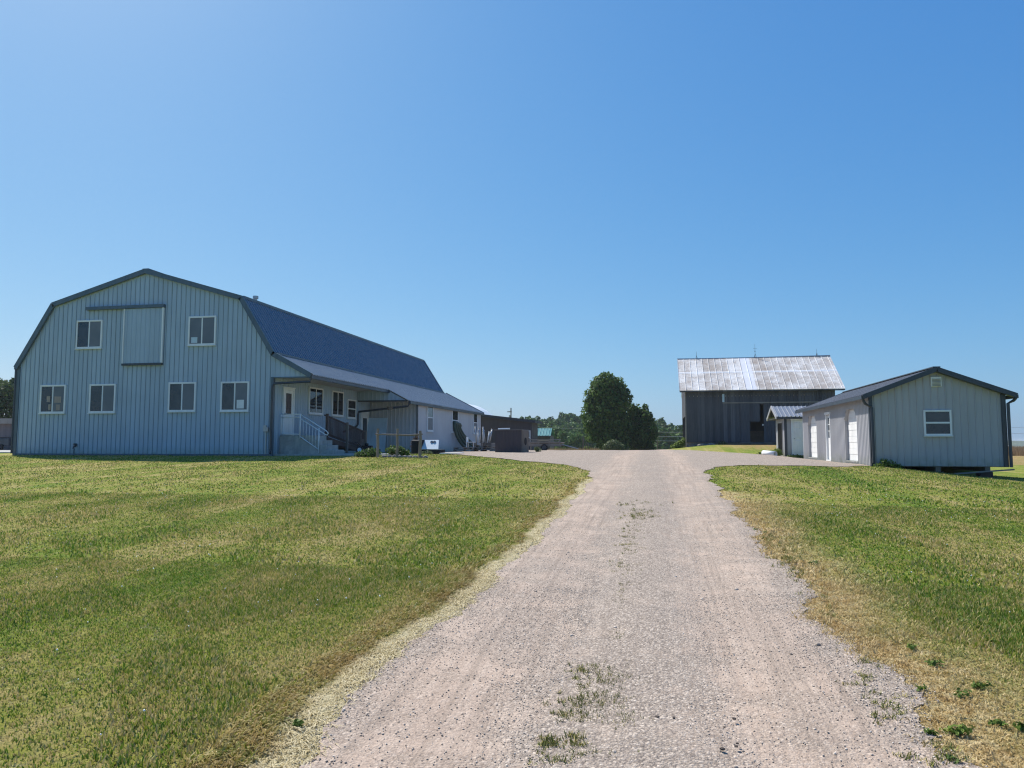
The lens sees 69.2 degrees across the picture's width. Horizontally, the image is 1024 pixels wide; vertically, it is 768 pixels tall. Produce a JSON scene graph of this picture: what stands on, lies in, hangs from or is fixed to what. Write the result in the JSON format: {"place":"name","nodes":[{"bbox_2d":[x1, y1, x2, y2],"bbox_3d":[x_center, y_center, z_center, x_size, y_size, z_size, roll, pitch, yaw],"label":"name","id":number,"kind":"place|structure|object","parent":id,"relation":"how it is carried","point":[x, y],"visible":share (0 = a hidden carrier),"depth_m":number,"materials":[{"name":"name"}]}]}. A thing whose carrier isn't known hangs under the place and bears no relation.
{"place":"outdoors","nodes":[
{"label":"outdoors","id":0,"kind":"place"},
{"bbox_2d":[0,445,1023,767],"bbox_3d":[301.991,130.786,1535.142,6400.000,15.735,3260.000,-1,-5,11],"label":"ground","id":1,"kind":"structure","parent":0,"point":[758,449],"depth_m":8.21,"materials":[{"name":"green plant"}]},
{"bbox_2d":[0,450,9,452],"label":"concrete pad","id":2,"kind":"object","parent":1,"relation":"on","point":[4,451],"visible":0.02,"depth_m":40.42,"materials":[{"name":"white concrete"}]},
{"bbox_2d":[0,437,10,449],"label":"utility trailer","id":3,"kind":"object","parent":2,"relation":"on","point":[5,441],"visible":0.64,"depth_m":49.24,"materials":[{"name":"grey metal"}]},
{"bbox_2d":[0,418,11,449],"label":"pink building","id":4,"kind":"structure","parent":1,"relation":"on","point":[5,427],"depth_m":51.59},
{"bbox_2d":[0,377,13,417],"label":"leafy tree","id":5,"kind":"object","parent":1,"relation":"on","point":[6,395],"visible":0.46,"depth_m":80.58,"materials":[{"name":"green plant"}]},
{"bbox_2d":[10,268,484,455],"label":"metal barn","id":6,"kind":"structure","parent":1,"relation":"on","point":[146,361],"depth_m":32.98,"materials":[{"name":"grey metal"}]},
{"bbox_2d":[38,385,66,413],"bbox_3d":[-20.666,0.693,33.399,1.370,1.315,0.100,-1,-5,11],"label":"window","id":7,"kind":"structure","parent":6,"relation":"in","point":[53,391],"depth_m":33.40,"materials":[{"name":"grey glass"}]},
{"bbox_2d":[75,320,102,349],"bbox_3d":[-18.969,-2.214,33.298,1.370,1.315,0.100,-1,-5,11],"label":"window","id":8,"kind":"structure","parent":6,"relation":"in","point":[89,333],"depth_m":33.29,"materials":[{"name":"white plastic"}]},
{"bbox_2d":[87,384,116,413],"bbox_3d":[-18.164,0.654,32.910,1.370,1.315,0.100,-1,-5,11],"label":"window","id":9,"kind":"structure","parent":6,"relation":"in","point":[102,397],"depth_m":32.90,"materials":[{"name":"grey glass"}]},
{"bbox_2d":[121,307,164,365],"bbox_3d":[-16.255,-2.084,32.703,1.980,2.530,0.100,-1,-5,11],"label":"sliding door","id":10,"kind":"structure","parent":6,"relation":"in","point":[143,328],"depth_m":32.70,"materials":[{"name":"grey metal"}]},
{"bbox_2d":[167,382,196,412],"bbox_3d":[-14.298,0.574,32.156,1.370,1.315,0.100,-1,-5,11],"label":"window","id":11,"kind":"structure","parent":6,"relation":"in","point":[181,395],"depth_m":32.16,"materials":[{"name":"white plastic"}]},
{"bbox_2d":[188,315,216,346],"bbox_3d":[-13.454,-2.300,32.220,1.370,1.315,0.100,-1,-5,11],"label":"window","id":12,"kind":"structure","parent":6,"relation":"in","point":[204,328],"depth_m":32.21,"materials":[{"name":"white plastic"}]},
{"bbox_2d":[219,381,249,411],"bbox_3d":[-11.834,0.545,31.674,1.370,1.315,0.100,-1,-5,11],"label":"window","id":13,"kind":"structure","parent":6,"relation":"in","point":[231,391],"depth_m":31.68,"materials":[{"name":"grey glass"}]},
{"bbox_2d":[284,390,292,433],"bbox_3d":[-9.812,1.258,32.620,0.105,1.955,0.790,-1,-5,11],"label":"door","id":14,"kind":"structure","parent":6,"relation":"in","point":[288,422],"depth_m":32.62,"materials":[{"name":"white glass"}]},
{"bbox_2d":[308,387,323,415],"bbox_3d":[-9.304,0.823,35.269,0.100,1.295,1.490,-1,-5,11],"label":"window","id":15,"kind":"structure","parent":6,"relation":"in","point":[315,395],"depth_m":35.21,"materials":[{"name":"white plastic"}]},
{"bbox_2d":[331,390,343,416],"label":"window","id":16,"kind":"structure","parent":6,"relation":"in","point":[337,397],"depth_m":37.62,"materials":[{"name":"white plastic"}]},
{"bbox_2d":[346,399,355,418],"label":"window","id":17,"kind":"structure","parent":6,"relation":"in","point":[351,404],"depth_m":39.32,"materials":[{"name":"white plastic"}]},
{"bbox_2d":[362,414,367,445],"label":"door","id":18,"kind":"structure","parent":6,"relation":"in","point":[364,416],"depth_m":41.08,"materials":[{"name":"white glass"}]},
{"bbox_2d":[426,404,433,431],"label":"window","id":19,"kind":"structure","parent":6,"relation":"in","point":[430,411],"depth_m":43.46,"materials":[{"name":"white plastic"}]},
{"bbox_2d":[451,408,458,432],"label":"window","id":20,"kind":"structure","parent":6,"relation":"in","point":[455,414],"depth_m":48.57,"materials":[{"name":"black glass"}]},
{"bbox_2d":[473,414,477,433],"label":"window","id":21,"kind":"structure","parent":6,"relation":"in","point":[475,417],"depth_m":54.40,"materials":[{"name":"white plastic"}]},
{"bbox_2d":[292,718,303,726],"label":"broadleaf weed","id":22,"kind":"object","parent":1,"relation":"on","point":[297,722],"visible":1,"depth_m":3.81,"materials":[{"name":"green plant"}]},
{"bbox_2d":[274,453,388,455],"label":"concrete slab","id":23,"kind":"structure","parent":1,"relation":"on","point":[348,454],"depth_m":31.02,"materials":[{"name":"grey concrete"}]},
{"bbox_2d":[279,414,343,453],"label":"concrete steps","id":24,"kind":"structure","parent":23,"relation":"on","point":[299,443],"depth_m":31.61,"materials":[{"name":"grey concrete"}]},
{"bbox_2d":[354,442,380,451],"bbox_3d":[-6.476,2.833,32.973,1.262,0.544,0.464,-1,-5,11],"label":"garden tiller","id":25,"kind":"object","parent":23,"relation":"on","point":[360,448],"visible":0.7,"depth_m":32.84,"materials":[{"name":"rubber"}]},
{"bbox_2d":[320,414,366,452],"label":"wooden ramp","id":26,"kind":"structure","parent":1,"relation":"on","point":[353,434],"depth_m":34.79,"materials":[{"name":"brown wood"}]},
{"bbox_2d":[354,447,381,456],"bbox_3d":[-5.703,2.749,29.520,1.180,0.477,0.631,-1,-5,11],"label":"garden plant","id":27,"kind":"object","parent":1,"relation":"on","point":[371,452],"visible":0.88,"depth_m":29.40,"materials":[{"name":"green plant"}]},
{"bbox_2d":[367,418,387,451],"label":"leaning panel","id":28,"kind":"object","parent":1,"relation":"on","point":[374,424],"visible":0.67,"depth_m":41.32,"materials":[{"name":"grey metal"}]},
{"bbox_2d":[376,428,378,456],"bbox_3d":[-5.213,2.343,28.848,0.125,1.233,0.118,-1,-5,11],"label":"log post","id":29,"kind":"object","parent":1,"relation":"on","point":[377,446],"visible":0.88,"depth_m":28.80,"materials":[{"name":"wood"}]},
{"bbox_2d":[396,429,398,457],"bbox_3d":[-4.421,2.331,28.642,0.114,1.223,0.108,-1,-5,11],"label":"log post","id":30,"kind":"object","parent":1,"relation":"on","point":[397,442],"visible":0.88,"depth_m":28.61,"materials":[{"name":"wood"}]},
{"bbox_2d":[385,445,410,455],"bbox_3d":[-4.529,2.690,29.526,1.030,0.573,0.680,1,-5,-9],"label":"garden plant","id":31,"kind":"object","parent":1,"relation":"on","point":[402,451],"visible":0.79,"depth_m":29.44,"materials":[{"name":"green plant"}]},
{"bbox_2d":[418,431,421,457],"bbox_3d":[-3.526,2.373,28.514,0.142,1.154,0.128,-1,-5,11],"label":"log post","id":32,"kind":"object","parent":1,"relation":"on","point":[420,445],"visible":0.88,"depth_m":28.48,"materials":[{"name":"wood"}]},
{"bbox_2d":[399,434,422,435],"bbox_3d":[-3.942,1.962,28.691,1.003,0.098,0.062,-1,-5,10],"label":"pole rail","id":33,"kind":"object","parent":32,"relation":"attached to","point":[408,434],"visible":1,"depth_m":28.69,"materials":[{"name":"brown wood"}]},
{"bbox_2d":[421,450,432,453],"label":"garden plant","id":34,"kind":"object","parent":1,"relation":"on","point":[426,452],"visible":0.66,"depth_m":32.71,"materials":[{"name":"green plant"}]},
{"bbox_2d":[411,440,444,453],"bbox_3d":[-3.836,2.883,34.028,1.420,0.640,0.620,-2,-5,21],"label":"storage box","id":35,"kind":"object","parent":1,"relation":"on","point":[431,445],"visible":0.87,"depth_m":33.88,"materials":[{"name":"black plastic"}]},
{"bbox_2d":[443,404,491,414],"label":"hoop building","id":36,"kind":"structure","parent":1,"relation":"on","point":[483,410],"depth_m":103.92,"materials":[{"name":"white plastic"}]},
{"bbox_2d":[481,415,541,449],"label":"brown outbuilding","id":37,"kind":"structure","parent":1,"relation":"on","point":[490,422],"depth_m":61.25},
{"bbox_2d":[538,428,554,449],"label":"green roofed shed","id":38,"kind":"structure","parent":1,"relation":"on","point":[545,433],"depth_m":98.91,"materials":[{"name":"brown"}]},
{"bbox_2d":[553,427,563,449],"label":"wood edge tree","id":39,"kind":"object","parent":1,"relation":"on","point":[556,430],"visible":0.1,"depth_m":164.13,"materials":[{"name":"green plant"}]},
{"bbox_2d":[555,430,581,449],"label":"wood edge tree","id":40,"kind":"object","parent":1,"relation":"on","point":[572,439],"visible":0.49,"depth_m":148.99,"materials":[{"name":"green plant"}]},
{"bbox_2d":[567,427,595,448],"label":"wood edge tree","id":41,"kind":"object","parent":1,"relation":"on","point":[581,432],"visible":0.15,"depth_m":167.94,"materials":[{"name":"green plant"}]},
{"bbox_2d":[520,412,682,449],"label":"wooded hillside","id":42,"kind":"structure","parent":1,"relation":"on","point":[568,422],"depth_m":226.95,"materials":[{"name":"green plant"}]},
{"bbox_2d":[580,371,633,449],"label":"maple tree","id":43,"kind":"object","parent":1,"relation":"on","point":[607,402],"visible":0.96,"depth_m":83.09,"materials":[{"name":"green plant"}]},
{"bbox_2d":[602,439,624,449],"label":"round bush","id":44,"kind":"object","parent":1,"relation":"on","point":[613,444],"visible":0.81,"depth_m":70.82,"materials":[{"name":"green plant"}]},
{"bbox_2d":[624,402,658,449],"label":"round tree","id":45,"kind":"object","parent":1,"relation":"on","point":[645,433],"visible":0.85,"depth_m":84.47,"materials":[{"name":"green plant"}]},
{"bbox_2d":[654,427,678,449],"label":"wood edge tree","id":46,"kind":"object","parent":1,"relation":"on","point":[665,442],"visible":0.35,"depth_m":164.71,"materials":[{"name":"green plant"}]},
{"bbox_2d":[670,437,685,448],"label":"leafy shrub","id":47,"kind":"object","parent":1,"relation":"on","point":[681,443],"visible":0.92,"depth_m":58.79,"materials":[{"name":"green plant"}]},
{"bbox_2d":[718,441,727,444],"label":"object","id":48,"kind":"object","parent":1,"relation":"on","point":[722,443],"visible":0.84,"depth_m":57.20,"materials":[{"name":"green plant"}]},
{"bbox_2d":[677,351,844,446],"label":"old wooden barn","id":49,"kind":"structure","parent":1,"relation":"on","point":[730,401],"depth_m":58.16,"materials":[{"name":"grey wood"}]},
{"bbox_2d":[741,422,749,441],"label":"lower door","id":50,"kind":"structure","parent":49,"relation":"in","point":[745,426],"depth_m":57.43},
{"bbox_2d":[740,404,758,421],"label":"sliding door","id":51,"kind":"structure","parent":49,"relation":"in","point":[747,410],"depth_m":57.48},
{"bbox_2d":[757,448,782,455],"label":"culvert weeds","id":52,"kind":"object","parent":1,"relation":"on","point":[779,453],"visible":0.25,"depth_m":42.94,"materials":[{"name":"green plant"}]},
{"bbox_2d":[766,406,805,456],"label":"shed","id":53,"kind":"structure","parent":1,"relation":"on","point":[789,431],"depth_m":42.66,"materials":[{"name":"white metal"}]},
{"bbox_2d":[792,421,803,454],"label":"door","id":54,"kind":"structure","parent":53,"relation":"in","point":[797,426],"depth_m":42.47,"materials":[{"name":"metal"}]},
{"bbox_2d":[786,454,803,458],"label":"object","id":55,"kind":"object","parent":1,"relation":"on","point":[794,456],"visible":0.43,"depth_m":42.12,"materials":[{"name":"green plant"}]},
{"bbox_2d":[873,458,903,468],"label":"corner weeds","id":56,"kind":"object","parent":1,"relation":"on","point":[885,463],"visible":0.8,"depth_m":25.54,"materials":[{"name":"green plant"}]},
{"bbox_2d":[795,366,1018,471],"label":"portable garage","id":57,"kind":"structure","parent":1,"relation":"on","point":[935,418],"depth_m":25.75,"materials":[{"name":"grey metal"}]},
{"bbox_2d":[810,416,816,456],"bbox_3d":[14.692,2.544,35.933,0.053,2.000,2.048,-1,-5,11],"label":"roll door","id":58,"kind":"structure","parent":57,"relation":"in","point":[813,424],"depth_m":36.27,"materials":[{"name":"white metal"}]},
{"bbox_2d":[827,415,830,459],"bbox_3d":[13.926,2.324,32.483,0.056,1.968,0.738,-1,-5,11],"label":"door","id":59,"kind":"structure","parent":57,"relation":"in","point":[828,415],"depth_m":32.63,"materials":[{"name":"white metal"}]},
{"bbox_2d":[848,409,857,460],"bbox_3d":[13.278,1.968,28.744,0.053,2.000,1.848,-1,-5,11],"label":"roll door","id":60,"kind":"structure","parent":57,"relation":"in","point":[852,421],"depth_m":28.99,"materials":[{"name":"white metal"}]},
{"bbox_2d":[923,410,952,436],"bbox_3d":[14.669,1.352,25.580,0.920,0.915,0.100,-1,-5,11],"label":"window","id":61,"kind":"structure","parent":57,"relation":"in","point":[936,423],"depth_m":25.58,"materials":[{"name":"white plastic"}]},
{"bbox_2d":[907,643,916,649],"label":"broadleaf weed","id":62,"kind":"object","parent":1,"relation":"on","point":[911,646],"visible":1,"depth_m":5.00,"materials":[{"name":"green plant"}]},
{"bbox_2d":[924,658,944,665],"bbox_3d":[2.680,1.757,4.697,0.114,0.034,0.121,-4,-6,42],"label":"broadleaf weed","id":63,"kind":"object","parent":1,"relation":"on","point":[931,663],"visible":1,"depth_m":4.68,"materials":[{"name":"green plant"}]},
{"bbox_2d":[939,723,975,735],"bbox_3d":[2.203,1.702,3.656,0.172,0.047,0.092,-1,-5,11],"label":"broadleaf weed","id":64,"kind":"object","parent":1,"relation":"on","point":[959,729],"visible":1,"depth_m":3.65,"materials":[{"name":"green plant"}]},
{"bbox_2d":[952,687,971,697],"bbox_3d":[2.523,1.724,4.151,0.110,0.037,0.064,0,-5,-6],"label":"broadleaf weed","id":65,"kind":"object","parent":1,"relation":"on","point":[960,693],"visible":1,"depth_m":4.15,"materials":[{"name":"green plant"}]},
{"bbox_2d":[971,680,993,688],"bbox_3d":[2.706,1.728,4.292,0.116,0.048,0.086,-1,-5,11],"label":"broadleaf weed","id":66,"kind":"object","parent":1,"relation":"on","point":[974,685],"visible":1,"depth_m":4.27,"materials":[{"name":"green plant"}]},
{"bbox_2d":[953,469,1014,473],"bbox_3d":[15.994,2.973,25.164,1.854,0.193,0.140,-1,-5,10],"label":"plank","id":67,"kind":"object","parent":1,"relation":"on","point":[984,471],"visible":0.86,"depth_m":25.11,"materials":[{"name":"grey wood"}]},
{"bbox_2d":[976,472,992,477],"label":"support block","id":68,"kind":"structure","parent":1,"relation":"on","point":[987,474],"depth_m":25.35,"materials":[{"name":"grey concrete"}]},
{"bbox_2d":[988,719,1008,726],"bbox_3d":[2.462,1.712,3.760,0.090,0.033,0.058,-3,-5,32],"label":"broadleaf weed","id":69,"kind":"object","parent":1,"relation":"on","point":[997,722],"visible":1,"depth_m":3.76,"materials":[{"name":"green plant"}]},
{"bbox_2d":[1008,446,1023,455],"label":"dry field grass","id":70,"kind":"structure","parent":1,"relation":"on","point":[1017,450],"depth_m":79.78,"materials":[{"name":"beige plant"}]},
{"bbox_2d":[1011,721,1023,730],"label":"broadleaf weed","id":71,"kind":"object","parent":1,"relation":"on","point":[1020,726],"visible":1,"depth_m":3.70,"materials":[{"name":"green plant"}]},
{"bbox_2d":[0,0,1023,440],"label":"sky","id":72,"kind":"structure","parent":0,"point":[526,202],"materials":[{"name":"blue"}]},
{"bbox_2d":[549,447,598,449],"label":"dry verge grass","id":73,"kind":"structure","parent":0,"point":[574,448],"depth_m":65.29,"materials":[{"name":"beige plant"}]},
{"bbox_2d":[285,449,988,767],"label":"driveway","id":74,"kind":"structure","parent":0,"point":[649,641],"depth_m":4.74,"materials":[{"name":"grey gravel"}]},
{"bbox_2d":[453,421,468,448],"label":"drain pipe","id":75,"kind":"object","parent":74,"relation":"on","point":[456,434],"visible":0.91,"depth_m":48.28,"materials":[{"name":"black plastic"}]},
{"bbox_2d":[453,449,474,450],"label":"pallet","id":76,"kind":"object","parent":74,"relation":"on","point":[463,449],"visible":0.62,"depth_m":43.96,"materials":[{"name":"grey wood"}]},
{"bbox_2d":[454,447,476,448],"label":"pallet","id":77,"kind":"object","parent":76,"relation":"on","point":[464,447],"visible":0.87,"depth_m":43.69,"materials":[{"name":"grey wood"}]},
{"bbox_2d":[466,437,475,446],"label":"plastic chair","id":78,"kind":"object","parent":77,"relation":"on","point":[469,442],"visible":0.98,"depth_m":43.68,"materials":[{"name":"white plastic"}]},
{"bbox_2d":[456,422,471,448],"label":"drain pipe","id":79,"kind":"object","parent":74,"relation":"on","point":[462,439],"visible":0.65,"depth_m":48.94,"materials":[{"name":"black plastic"}]},
{"bbox_2d":[458,422,479,448],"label":"drain pipe","id":80,"kind":"object","parent":74,"relation":"on","point":[464,438],"visible":0.53,"depth_m":49.45,"materials":[{"name":"black plastic"}]},
{"bbox_2d":[459,423,480,448],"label":"drain pipe","id":81,"kind":"object","parent":74,"relation":"on","point":[464,435],"visible":0.5,"depth_m":49.84,"materials":[{"name":"black plastic"}]},
{"bbox_2d":[471,449,494,450],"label":"pallet","id":82,"kind":"object","parent":74,"relation":"on","point":[484,449],"visible":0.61,"depth_m":43.92,"materials":[{"name":"grey wood"}]},
{"bbox_2d":[474,447,494,448],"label":"pallet","id":83,"kind":"object","parent":82,"relation":"on","point":[485,447],"visible":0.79,"depth_m":43.82,"materials":[{"name":"grey wood"}]},
{"bbox_2d":[474,445,494,446],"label":"pallet","id":84,"kind":"object","parent":83,"relation":"on","point":[484,445],"visible":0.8,"depth_m":43.88,"materials":[{"name":"grey wood"}]},
{"bbox_2d":[495,430,528,451],"bbox_3d":[0.007,3.123,40.457,1.582,1.250,1.380,-1,-5,17],"label":"wooden crate","id":85,"kind":"object","parent":74,"relation":"on","point":[511,440],"visible":0.81,"depth_m":39.87,"materials":[{"name":"brown"}]},
{"bbox_2d":[529,439,577,449],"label":"farm wagon","id":86,"kind":"object","parent":74,"relation":"on","point":[543,446],"visible":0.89,"depth_m":49.31,"materials":[{"name":"grey wood"}]},
{"bbox_2d":[530,442,563,443],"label":"wooden pole","id":87,"kind":"object","parent":86,"relation":"on","point":[546,442],"visible":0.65,"depth_m":49.50,"materials":[{"name":"brown wood"}]},
{"bbox_2d":[526,500,973,767],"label":"drive tufts","id":88,"kind":"object","parent":74,"relation":"on","point":[575,736],"visible":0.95,"depth_m":4.09,"materials":[{"name":"green plant"}]},
{"bbox_2d":[761,450,776,455],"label":"culvert pipe","id":89,"kind":"object","parent":74,"relation":"on","point":[764,452],"visible":0.88,"depth_m":42.22,"materials":[{"name":"white plastic"}]},
{"bbox_2d":[916,684,926,691],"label":"broadleaf weed","id":90,"kind":"object","parent":74,"relation":"on","point":[922,687],"visible":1,"depth_m":4.23,"materials":[{"name":"green plant"}]},
{"bbox_2d":[923,728,938,734],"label":"broadleaf weed","id":91,"kind":"object","parent":74,"relation":"on","point":[928,731],"visible":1,"depth_m":3.65,"materials":[{"name":"green plant"}]},
{"bbox_2d":[946,754,960,763],"bbox_3d":[2.007,1.702,3.376,0.062,0.025,0.064,-3,-5,31],"label":"broadleaf weed","id":92,"kind":"object","parent":74,"relation":"on","point":[950,758],"visible":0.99,"depth_m":3.37,"materials":[{"name":"green plant"}]},
{"bbox_2d":[1012,441,1023,446],"bbox_3d":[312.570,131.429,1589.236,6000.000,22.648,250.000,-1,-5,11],"label":"hills","id":93,"kind":"structure","parent":0,"point":[1017,443],"depth_m":1422.62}
]}

